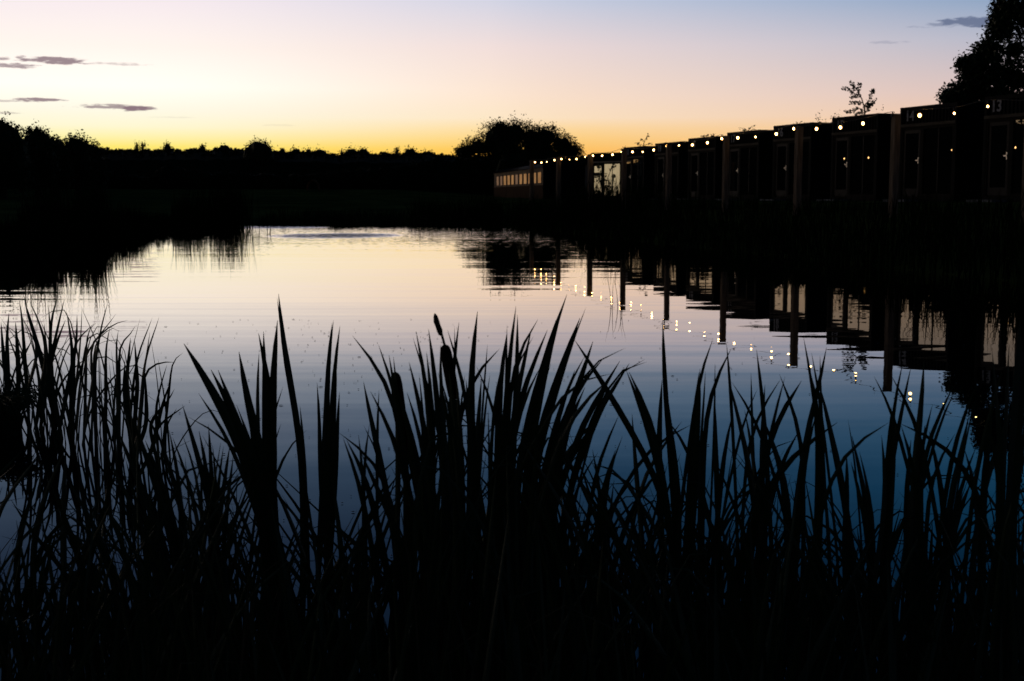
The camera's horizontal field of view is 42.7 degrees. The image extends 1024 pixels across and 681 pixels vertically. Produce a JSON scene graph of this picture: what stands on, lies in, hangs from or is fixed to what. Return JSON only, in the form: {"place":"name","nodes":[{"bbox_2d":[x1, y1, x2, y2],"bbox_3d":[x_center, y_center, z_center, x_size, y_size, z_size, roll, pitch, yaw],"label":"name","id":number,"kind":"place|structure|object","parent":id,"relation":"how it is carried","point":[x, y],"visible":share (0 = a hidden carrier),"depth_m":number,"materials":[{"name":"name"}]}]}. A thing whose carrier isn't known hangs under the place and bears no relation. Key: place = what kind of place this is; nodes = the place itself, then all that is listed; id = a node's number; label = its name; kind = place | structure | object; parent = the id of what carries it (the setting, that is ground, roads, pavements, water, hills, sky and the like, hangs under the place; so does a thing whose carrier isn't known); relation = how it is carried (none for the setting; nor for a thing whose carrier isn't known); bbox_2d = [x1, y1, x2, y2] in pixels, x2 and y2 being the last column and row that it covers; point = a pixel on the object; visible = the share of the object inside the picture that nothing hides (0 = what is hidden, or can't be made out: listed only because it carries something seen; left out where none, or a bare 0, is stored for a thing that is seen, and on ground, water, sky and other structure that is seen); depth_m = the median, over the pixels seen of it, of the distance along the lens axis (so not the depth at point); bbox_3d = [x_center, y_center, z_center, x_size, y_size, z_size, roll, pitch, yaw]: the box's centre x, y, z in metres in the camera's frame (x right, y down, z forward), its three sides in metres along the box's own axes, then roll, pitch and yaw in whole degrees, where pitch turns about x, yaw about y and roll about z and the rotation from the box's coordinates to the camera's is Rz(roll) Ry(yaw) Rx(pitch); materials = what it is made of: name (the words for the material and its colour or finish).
{"place":"outdoors","nodes":[
{"label":"outdoors","id":0,"kind":"place"},
{"bbox_2d":[0,226,1023,680],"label":"pond water","id":1,"kind":"structure","parent":0,"point":[206,298],"depth_m":10.36,"materials":[{"name":"blue liquid"}]},
{"bbox_2d":[0,293,43,407],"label":"reed clump","id":2,"kind":"object","parent":1,"relation":"on","point":[7,379],"visible":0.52,"depth_m":6.88,"materials":[{"name":"black plant"}]},
{"bbox_2d":[0,384,58,439],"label":"sedge tussock","id":3,"kind":"object","parent":1,"relation":"on","point":[9,411],"visible":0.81,"depth_m":6.13,"materials":[{"name":"black plant"}]},
{"bbox_2d":[0,294,81,436],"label":"reed clump","id":4,"kind":"object","parent":1,"relation":"on","point":[45,384],"visible":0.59,"depth_m":6.40,"materials":[{"name":"black plant"}]},
{"bbox_2d":[0,452,95,676],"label":"reed plant","id":5,"kind":"object","parent":1,"relation":"on","point":[37,540],"visible":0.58,"depth_m":2.03,"materials":[{"name":"black plant"}]},
{"bbox_2d":[0,311,129,446],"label":"reed clump","id":6,"kind":"object","parent":1,"relation":"on","point":[67,390],"visible":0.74,"depth_m":6.10,"materials":[{"name":"black plant"}]},
{"bbox_2d":[16,304,146,453],"bbox_3d":[-1.962,0.166,5.953,0.507,0.677,0.560,0,6,0],"label":"reed clump","id":7,"kind":"object","parent":1,"relation":"on","point":[93,368],"visible":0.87,"depth_m":5.96,"materials":[{"name":"black plant"}]},
{"bbox_2d":[27,307,158,457],"bbox_3d":[-1.813,0.188,5.891,0.549,0.645,0.642,0,6,0],"label":"reed clump","id":8,"kind":"object","parent":1,"relation":"on","point":[118,377],"visible":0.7,"depth_m":5.92,"materials":[{"name":"black plant"}]},
{"bbox_2d":[68,334,152,466],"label":"reed clump","id":9,"kind":"object","parent":1,"relation":"on","point":[135,398],"visible":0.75,"depth_m":5.72,"materials":[{"name":"black plant"}]},
{"bbox_2d":[50,481,181,680],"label":"reed plant","id":10,"kind":"object","parent":1,"relation":"on","point":[97,539],"visible":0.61,"depth_m":1.91,"materials":[{"name":"black plant"}]},
{"bbox_2d":[71,342,183,466],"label":"reed clump","id":11,"kind":"object","parent":1,"relation":"on","point":[144,399],"visible":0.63,"depth_m":5.51,"materials":[{"name":"black plant"}]},
{"bbox_2d":[108,415,188,680],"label":"reed plant","id":12,"kind":"object","parent":1,"relation":"on","point":[160,490],"visible":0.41,"depth_m":2.04,"materials":[{"name":"black plant"}]},
{"bbox_2d":[85,339,217,478],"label":"reed clump","id":13,"kind":"object","parent":1,"relation":"on","point":[157,416],"visible":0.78,"depth_m":5.23,"materials":[{"name":"black plant"}]},
{"bbox_2d":[172,407,233,680],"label":"reed plant","id":14,"kind":"object","parent":1,"relation":"on","point":[206,475],"visible":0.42,"depth_m":1.94,"materials":[{"name":"black plant"}]},
{"bbox_2d":[182,552,241,680],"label":"reed plant","id":15,"kind":"object","parent":1,"relation":"on","point":[189,616],"visible":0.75,"depth_m":1.80,"materials":[{"name":"black plant"}]},
{"bbox_2d":[0,155,433,262],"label":"bank reeds","id":16,"kind":"object","parent":1,"relation":"on","point":[52,225],"visible":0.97,"depth_m":31.42,"materials":[{"name":"black plant"}]},
{"bbox_2d":[184,344,347,680],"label":"reed plant","id":17,"kind":"object","parent":1,"relation":"on","point":[249,451],"visible":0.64,"depth_m":2.02,"materials":[{"name":"black plant"}]},
{"bbox_2d":[247,320,285,680],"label":"reed plant","id":18,"kind":"object","parent":1,"relation":"on","point":[270,402],"visible":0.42,"depth_m":2.05,"materials":[{"name":"black plant"}]},
{"bbox_2d":[246,294,332,680],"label":"reed plant","id":19,"kind":"object","parent":1,"relation":"on","point":[305,511],"visible":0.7,"depth_m":2.17,"materials":[{"name":"black plant"}]},
{"bbox_2d":[312,320,339,680],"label":"reed plant","id":20,"kind":"object","parent":1,"relation":"on","point":[328,450],"visible":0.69,"depth_m":2.13,"materials":[{"name":"black plant"}]},
{"bbox_2d":[341,424,405,680],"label":"reed plant","id":21,"kind":"object","parent":1,"relation":"on","point":[363,488],"visible":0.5,"depth_m":1.85,"materials":[{"name":"black plant"}]},
{"bbox_2d":[327,453,430,680],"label":"reed plant","id":22,"kind":"object","parent":1,"relation":"on","point":[348,598],"visible":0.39,"depth_m":1.89,"materials":[{"name":"black plant"}]},
{"bbox_2d":[354,338,433,680],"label":"reed plant","id":23,"kind":"object","parent":1,"relation":"on","point":[403,442],"visible":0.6,"depth_m":1.91,"materials":[{"name":"black plant"}]},
{"bbox_2d":[407,329,452,680],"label":"cattail","id":24,"kind":"object","parent":1,"relation":"on","point":[433,420],"visible":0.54,"depth_m":1.82,"materials":[{"name":"black plant"}]},
{"bbox_2d":[433,313,474,680],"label":"cattail","id":25,"kind":"object","parent":1,"relation":"on","point":[456,453],"visible":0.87,"depth_m":1.76,"materials":[{"name":"black plant"}]},
{"bbox_2d":[448,324,478,613],"bbox_3d":[-0.076,0.441,1.970,0.081,0.951,0.109,-4,7,-32],"label":"cattail","id":26,"kind":"object","parent":1,"relation":"on","point":[456,363],"visible":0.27,"depth_m":1.92,"materials":[{"name":"black plant"}]},
{"bbox_2d":[448,311,504,654],"bbox_3d":[-0.063,0.431,2.019,0.099,0.961,0.197,-4,7,-30],"label":"reed plant","id":27,"kind":"object","parent":1,"relation":"on","point":[470,389],"visible":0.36,"depth_m":1.97,"materials":[{"name":"black plant"}]},
{"bbox_2d":[472,308,518,623],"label":"reed plant","id":28,"kind":"object","parent":1,"relation":"on","point":[499,402],"visible":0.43,"depth_m":1.89,"materials":[{"name":"black plant"}]},
{"bbox_2d":[0,351,1023,680],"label":"reed bed","id":29,"kind":"object","parent":1,"relation":"on","point":[760,651],"visible":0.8,"depth_m":1.75,"materials":[{"name":"black plant"}]},
{"bbox_2d":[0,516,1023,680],"bbox_3d":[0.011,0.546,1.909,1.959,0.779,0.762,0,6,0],"label":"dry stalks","id":30,"kind":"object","parent":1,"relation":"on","point":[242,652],"visible":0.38,"depth_m":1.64,"materials":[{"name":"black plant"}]},
{"bbox_2d":[484,321,549,617],"bbox_3d":[0.014,0.441,1.976,0.100,0.950,0.117,-3,7,-23],"label":"reed plant","id":31,"kind":"object","parent":1,"relation":"on","point":[524,392],"visible":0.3,"depth_m":1.95,"materials":[{"name":"black plant"}]},
{"bbox_2d":[514,295,566,544],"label":"reed plant","id":32,"kind":"object","parent":1,"relation":"on","point":[539,384],"visible":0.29,"depth_m":2.06,"materials":[{"name":"black plant"}]},
{"bbox_2d":[474,342,619,650],"bbox_3d":[0.050,0.457,1.962,0.213,0.923,0.221,0,6,0],"label":"reed plant","id":33,"kind":"object","parent":1,"relation":"on","point":[570,415],"visible":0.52,"depth_m":1.92,"materials":[{"name":"black plant"}]},
{"bbox_2d":[519,308,585,564],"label":"reed plant","id":34,"kind":"object","parent":1,"relation":"on","point":[550,403],"visible":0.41,"depth_m":2.05,"materials":[{"name":"black plant"}]},
{"bbox_2d":[540,359,644,680],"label":"reed plant","id":35,"kind":"object","parent":1,"relation":"on","point":[600,401],"visible":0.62,"depth_m":1.97,"materials":[{"name":"black plant"}]},
{"bbox_2d":[552,450,694,680],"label":"reed plant","id":36,"kind":"object","parent":1,"relation":"on","point":[599,537],"visible":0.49,"depth_m":1.86,"materials":[{"name":"black plant"}]},
{"bbox_2d":[575,341,681,577],"bbox_3d":[0.193,0.456,2.007,0.200,0.914,0.033,3,7,22],"label":"reed plant","id":37,"kind":"object","parent":1,"relation":"on","point":[631,432],"visible":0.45,"depth_m":1.98,"materials":[{"name":"black plant"}]},
{"bbox_2d":[580,372,684,680],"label":"reed plant","id":38,"kind":"object","parent":1,"relation":"on","point":[651,434],"visible":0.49,"depth_m":1.90,"materials":[{"name":"black plant"}]},
{"bbox_2d":[585,324,723,631],"bbox_3d":[0.234,0.435,2.046,0.222,0.949,0.147,-5,8,-36],"label":"reed plant","id":39,"kind":"object","parent":1,"relation":"on","point":[673,468],"visible":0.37,"depth_m":1.98,"materials":[{"name":"black plant"}]},
{"bbox_2d":[670,340,712,680],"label":"reed plant","id":40,"kind":"object","parent":1,"relation":"on","point":[692,465],"visible":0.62,"depth_m":1.89,"materials":[{"name":"black plant"}]},
{"bbox_2d":[700,349,730,680],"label":"reed plant","id":41,"kind":"object","parent":1,"relation":"on","point":[718,484],"visible":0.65,"depth_m":1.98,"materials":[{"name":"black plant"}]},
{"bbox_2d":[721,343,782,674],"bbox_3d":[0.355,0.454,2.043,0.119,0.909,0.135,-3,7,-24],"label":"reed plant","id":42,"kind":"object","parent":1,"relation":"on","point":[748,462],"visible":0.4,"depth_m":1.99,"materials":[{"name":"black plant"}]},
{"bbox_2d":[717,349,805,680],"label":"reed plant","id":43,"kind":"object","parent":1,"relation":"on","point":[768,441],"visible":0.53,"depth_m":1.94,"materials":[{"name":"black plant"}]},
{"bbox_2d":[726,341,835,680],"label":"reed plant","id":44,"kind":"object","parent":1,"relation":"on","point":[820,486],"visible":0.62,"depth_m":1.83,"materials":[{"name":"black plant"}]},
{"bbox_2d":[811,352,867,680],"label":"reed plant","id":45,"kind":"object","parent":1,"relation":"on","point":[840,475],"visible":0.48,"depth_m":1.98,"materials":[{"name":"black plant"}]},
{"bbox_2d":[797,423,887,679],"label":"reed plant","id":46,"kind":"object","parent":1,"relation":"on","point":[880,534],"visible":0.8,"depth_m":1.82,"materials":[{"name":"black plant"}]},
{"bbox_2d":[842,422,875,679],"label":"reed plant","id":47,"kind":"object","parent":1,"relation":"on","point":[864,504],"visible":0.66,"depth_m":1.91,"materials":[{"name":"black plant"}]},
{"bbox_2d":[874,363,942,680],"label":"reed plant","id":48,"kind":"object","parent":1,"relation":"on","point":[894,436],"visible":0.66,"depth_m":1.93,"materials":[{"name":"black plant"}]},
{"bbox_2d":[900,385,955,680],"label":"reed plant","id":49,"kind":"object","parent":1,"relation":"on","point":[925,465],"visible":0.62,"depth_m":1.86,"materials":[{"name":"black plant"}]},
{"bbox_2d":[893,363,994,680],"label":"reed plant","id":50,"kind":"object","parent":1,"relation":"on","point":[915,570],"visible":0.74,"depth_m":1.81,"materials":[{"name":"black plant"}]},
{"bbox_2d":[924,387,980,680],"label":"reed plant","id":51,"kind":"object","parent":1,"relation":"on","point":[955,491],"visible":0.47,"depth_m":1.82,"materials":[{"name":"black plant"}]},
{"bbox_2d":[930,375,1010,680],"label":"reed plant","id":52,"kind":"object","parent":1,"relation":"on","point":[988,466],"visible":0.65,"depth_m":1.79,"materials":[{"name":"black plant"}]},
{"bbox_2d":[989,323,1023,680],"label":"reed plant","id":53,"kind":"object","parent":1,"relation":"on","point":[1006,516],"visible":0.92,"depth_m":1.63,"materials":[{"name":"black plant"}]},
{"bbox_2d":[0,170,1023,283],"bbox_3d":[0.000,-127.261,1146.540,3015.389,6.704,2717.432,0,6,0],"label":"ground","id":54,"kind":"structure","parent":0,"point":[288,200],"depth_m":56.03,"materials":[{"name":"black plant"}]},
{"bbox_2d":[0,111,40,198],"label":"tree","id":55,"kind":"object","parent":54,"relation":"on","point":[15,159],"visible":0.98,"depth_m":84.74,"materials":[{"name":"black plant"}]},
{"bbox_2d":[19,119,63,197],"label":"tree","id":56,"kind":"object","parent":54,"relation":"on","point":[45,150],"visible":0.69,"depth_m":88.80,"materials":[{"name":"black plant"}]},
{"bbox_2d":[41,128,75,196],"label":"tree","id":57,"kind":"object","parent":54,"relation":"on","point":[67,168],"visible":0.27,"depth_m":91.97,"materials":[{"name":"black plant"}]},
{"bbox_2d":[59,129,103,195],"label":"tree","id":58,"kind":"object","parent":54,"relation":"on","point":[81,151],"visible":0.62,"depth_m":94.64,"materials":[{"name":"black plant"}]},
{"bbox_2d":[81,137,110,193],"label":"tree","id":59,"kind":"object","parent":54,"relation":"on","point":[99,157],"visible":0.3,"depth_m":96.98,"materials":[{"name":"black plant"}]},
{"bbox_2d":[239,135,278,160],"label":"round tree","id":60,"kind":"object","parent":54,"relation":"on","point":[258,151],"visible":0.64,"depth_m":266.18,"materials":[{"name":"black plant"}]},
{"bbox_2d":[7,155,587,194],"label":"field hedge","id":61,"kind":"object","parent":54,"relation":"on","point":[462,175],"visible":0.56,"depth_m":126.10,"materials":[{"name":"black plant"}]},
{"bbox_2d":[99,147,587,177],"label":"wood","id":62,"kind":"object","parent":54,"relation":"on","point":[145,162],"visible":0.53,"depth_m":266.18,"materials":[{"name":"black plant"}]},
{"bbox_2d":[492,164,542,198],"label":"railway carriage","id":63,"kind":"object","parent":54,"relation":"on","point":[510,182],"visible":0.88,"depth_m":100.42,"materials":[{"name":"beige paint"}]},
{"bbox_2d":[451,110,586,162],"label":"broad tree","id":64,"kind":"object","parent":54,"relation":"on","point":[501,138],"visible":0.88,"depth_m":129.73,"materials":[{"name":"black plant"}]},
{"bbox_2d":[529,160,533,199],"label":"timber post","id":65,"kind":"object","parent":54,"relation":"on","point":[531,175],"visible":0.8,"depth_m":57.04,"materials":[{"name":"wood"}]},
{"bbox_2d":[555,157,560,201],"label":"timber post","id":66,"kind":"object","parent":54,"relation":"on","point":[558,173],"visible":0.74,"depth_m":52.26,"materials":[{"name":"wood"}]},
{"bbox_2d":[540,160,587,198],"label":"timber shed","id":67,"kind":"structure","parent":54,"relation":"on","point":[577,170],"depth_m":79.05,"materials":[{"name":"paint"}]},
{"bbox_2d":[587,154,592,207],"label":"timber post","id":68,"kind":"object","parent":54,"relation":"on","point":[590,166],"visible":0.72,"depth_m":47.52,"materials":[{"name":"wood"}]},
{"bbox_2d":[594,162,615,198],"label":"climbing shrub","id":69,"kind":"object","parent":54,"relation":"on","point":[602,181],"visible":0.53,"depth_m":72.80,"materials":[{"name":"black plant"}]},
{"bbox_2d":[591,152,620,198],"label":"shipping container","id":70,"kind":"object","parent":54,"relation":"on","point":[606,161],"visible":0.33,"depth_m":73.42,"materials":[{"name":"metal"}]},
{"bbox_2d":[604,164,619,195],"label":"window","id":71,"kind":"structure","parent":70,"relation":"in","point":[616,170],"depth_m":73.13,"materials":[{"name":"glass"}]},
{"bbox_2d":[621,149,626,208],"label":"timber post","id":72,"kind":"object","parent":54,"relation":"on","point":[623,164],"visible":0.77,"depth_m":43.35,"materials":[{"name":"wood"}]},
{"bbox_2d":[623,146,654,198],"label":"shipping container","id":73,"kind":"object","parent":54,"relation":"on","point":[640,165],"visible":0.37,"depth_m":63.94,"materials":[{"name":"metal"}]},
{"bbox_2d":[633,159,642,194],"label":"window","id":74,"kind":"structure","parent":73,"relation":"in","point":[638,163],"depth_m":64.36,"materials":[{"name":"paint"}]},
{"bbox_2d":[665,145,671,209],"bbox_3d":[4.619,-4.654,38.945,0.203,2.292,0.139,-2,7,-24],"label":"timber post","id":75,"kind":"object","parent":54,"relation":"on","point":[668,168],"visible":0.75,"depth_m":38.87,"materials":[{"name":"wood"}]},
{"bbox_2d":[655,141,687,199],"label":"shipping container","id":76,"kind":"object","parent":54,"relation":"on","point":[679,162],"visible":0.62,"depth_m":59.00,"materials":[{"name":"paint"}]},
{"bbox_2d":[657,157,663,195],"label":"door","id":77,"kind":"structure","parent":76,"relation":"in","point":[660,160],"depth_m":60.45,"materials":[{"name":"paint"}]},
{"bbox_2d":[671,156,676,194],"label":"window","id":78,"kind":"structure","parent":76,"relation":"in","point":[674,158],"depth_m":59.13,"materials":[{"name":"paint"}]},
{"bbox_2d":[687,136,722,199],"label":"shipping container","id":79,"kind":"object","parent":54,"relation":"on","point":[704,164],"visible":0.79,"depth_m":54.30,"materials":[{"name":"metal"}]},
{"bbox_2d":[690,153,697,195],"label":"door","id":80,"kind":"structure","parent":79,"relation":"in","point":[693,156],"depth_m":55.32,"materials":[{"name":"paint"}]},
{"bbox_2d":[700,152,713,194],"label":"window","id":81,"kind":"structure","parent":79,"relation":"in","point":[707,158],"depth_m":54.22,"materials":[{"name":"paint"}]},
{"bbox_2d":[722,136,729,210],"bbox_3d":[5.573,-4.174,34.328,0.207,2.370,0.143,-3,7,-24],"label":"timber post","id":82,"kind":"object","parent":54,"relation":"on","point":[725,174],"visible":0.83,"depth_m":34.26,"materials":[{"name":"wood"}]},
{"bbox_2d":[716,130,772,199],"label":"shipping container","id":83,"kind":"object","parent":54,"relation":"on","point":[750,161],"visible":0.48,"depth_m":48.97,"materials":[{"name":"metal"}]},
{"bbox_2d":[729,148,738,195],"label":"door","id":84,"kind":"structure","parent":83,"relation":"in","point":[734,153],"depth_m":50.23,"materials":[{"name":"paint"}]},
{"bbox_2d":[741,147,756,194],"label":"window","id":85,"kind":"structure","parent":83,"relation":"in","point":[748,155],"depth_m":49.17,"materials":[{"name":"paint"}]},
{"bbox_2d":[760,122,831,200],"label":"shipping container","id":86,"kind":"object","parent":54,"relation":"on","point":[816,169],"visible":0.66,"depth_m":43.98,"materials":[{"name":"metal"}]},
{"bbox_2d":[775,143,786,195],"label":"door","id":87,"kind":"structure","parent":86,"relation":"in","point":[781,149],"depth_m":45.47,"materials":[{"name":"paint"}]},
{"bbox_2d":[789,142,808,194],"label":"window","id":88,"kind":"structure","parent":86,"relation":"in","point":[805,144],"depth_m":44.15,"materials":[{"name":"glass"}]},
{"bbox_2d":[793,126,802,214],"bbox_3d":[6.497,-3.674,29.860,0.215,2.403,0.151,-3,7,-24],"label":"timber post","id":89,"kind":"object","parent":54,"relation":"on","point":[798,161],"visible":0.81,"depth_m":29.79,"materials":[{"name":"wood"}]},
{"bbox_2d":[817,113,891,200],"bbox_3d":[13.077,-5.621,41.004,6.560,2.710,2.440,-2,7,-19],"label":"shipping container","id":90,"kind":"object","parent":54,"relation":"on","point":[860,157],"visible":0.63,"depth_m":39.77,"materials":[{"name":"metal"}]},
{"bbox_2d":[834,137,848,195],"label":"door","id":91,"kind":"structure","parent":90,"relation":"in","point":[841,144],"depth_m":40.79,"materials":[{"name":"paint"}]},
{"bbox_2d":[851,135,874,193],"bbox_3d":[10.652,-5.322,39.698,0.040,1.760,1.220,-2,7,-19],"label":"window","id":92,"kind":"structure","parent":90,"relation":"in","point":[862,163],"depth_m":39.70,"materials":[{"name":"glass"}]},
{"bbox_2d":[841,80,876,115],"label":"sapling","id":93,"kind":"object","parent":54,"relation":"on","point":[870,104],"visible":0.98,"depth_m":43.35,"materials":[{"name":"green plant"}]},
{"bbox_2d":[888,114,900,216],"bbox_3d":[7.407,-3.204,25.450,0.208,2.383,0.144,-3,7,-24],"label":"timber post","id":94,"kind":"object","parent":54,"relation":"on","point":[894,156],"visible":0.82,"depth_m":25.38,"materials":[{"name":"wood"}]},
{"bbox_2d":[883,102,984,201],"bbox_3d":[13.863,-5.120,36.432,6.560,2.710,2.440,-2,7,-19],"label":"shipping container","id":95,"kind":"object","parent":54,"relation":"on","point":[941,150],"visible":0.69,"depth_m":34.94,"materials":[{"name":"metal"}]},
{"bbox_2d":[902,129,919,195],"bbox_3d":[11.037,-4.912,36.182,0.100,1.810,0.760,-2,7,-19],"label":"door","id":96,"kind":"structure","parent":95,"relation":"in","point":[911,149],"depth_m":36.21,"materials":[{"name":"paint"}]},
{"bbox_2d":[923,127,952,193],"bbox_3d":[11.438,-4.821,35.125,0.040,1.760,1.220,-2,7,-19],"label":"window","id":97,"kind":"structure","parent":95,"relation":"in","point":[937,141],"depth_m":35.12,"materials":[{"name":"glass"}]},
{"bbox_2d":[934,0,1023,103],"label":"hedgerow tree","id":98,"kind":"object","parent":54,"relation":"on","point":[977,80],"visible":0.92,"depth_m":48.75,"materials":[{"name":"black plant"}]},
{"bbox_2d":[966,93,1023,201],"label":"shipping container","id":99,"kind":"object","parent":54,"relation":"on","point":[1003,141],"visible":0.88,"depth_m":32.03,"materials":[{"name":"metal"}]},
{"bbox_2d":[986,121,1009,195],"bbox_3d":[11.959,-4.476,32.206,0.100,1.810,0.760,-2,7,-19],"label":"door","id":100,"kind":"structure","parent":99,"relation":"in","point":[998,142],"depth_m":32.23,"materials":[{"name":"paint"}]},
{"bbox_2d":[1012,120,1023,193],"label":"window","id":101,"kind":"structure","parent":99,"relation":"in","point":[1019,124],"depth_m":31.57,"materials":[{"name":"glass"}]},
{"bbox_2d":[0,0,1023,155],"label":"sky","id":102,"kind":"structure","parent":0,"point":[377,75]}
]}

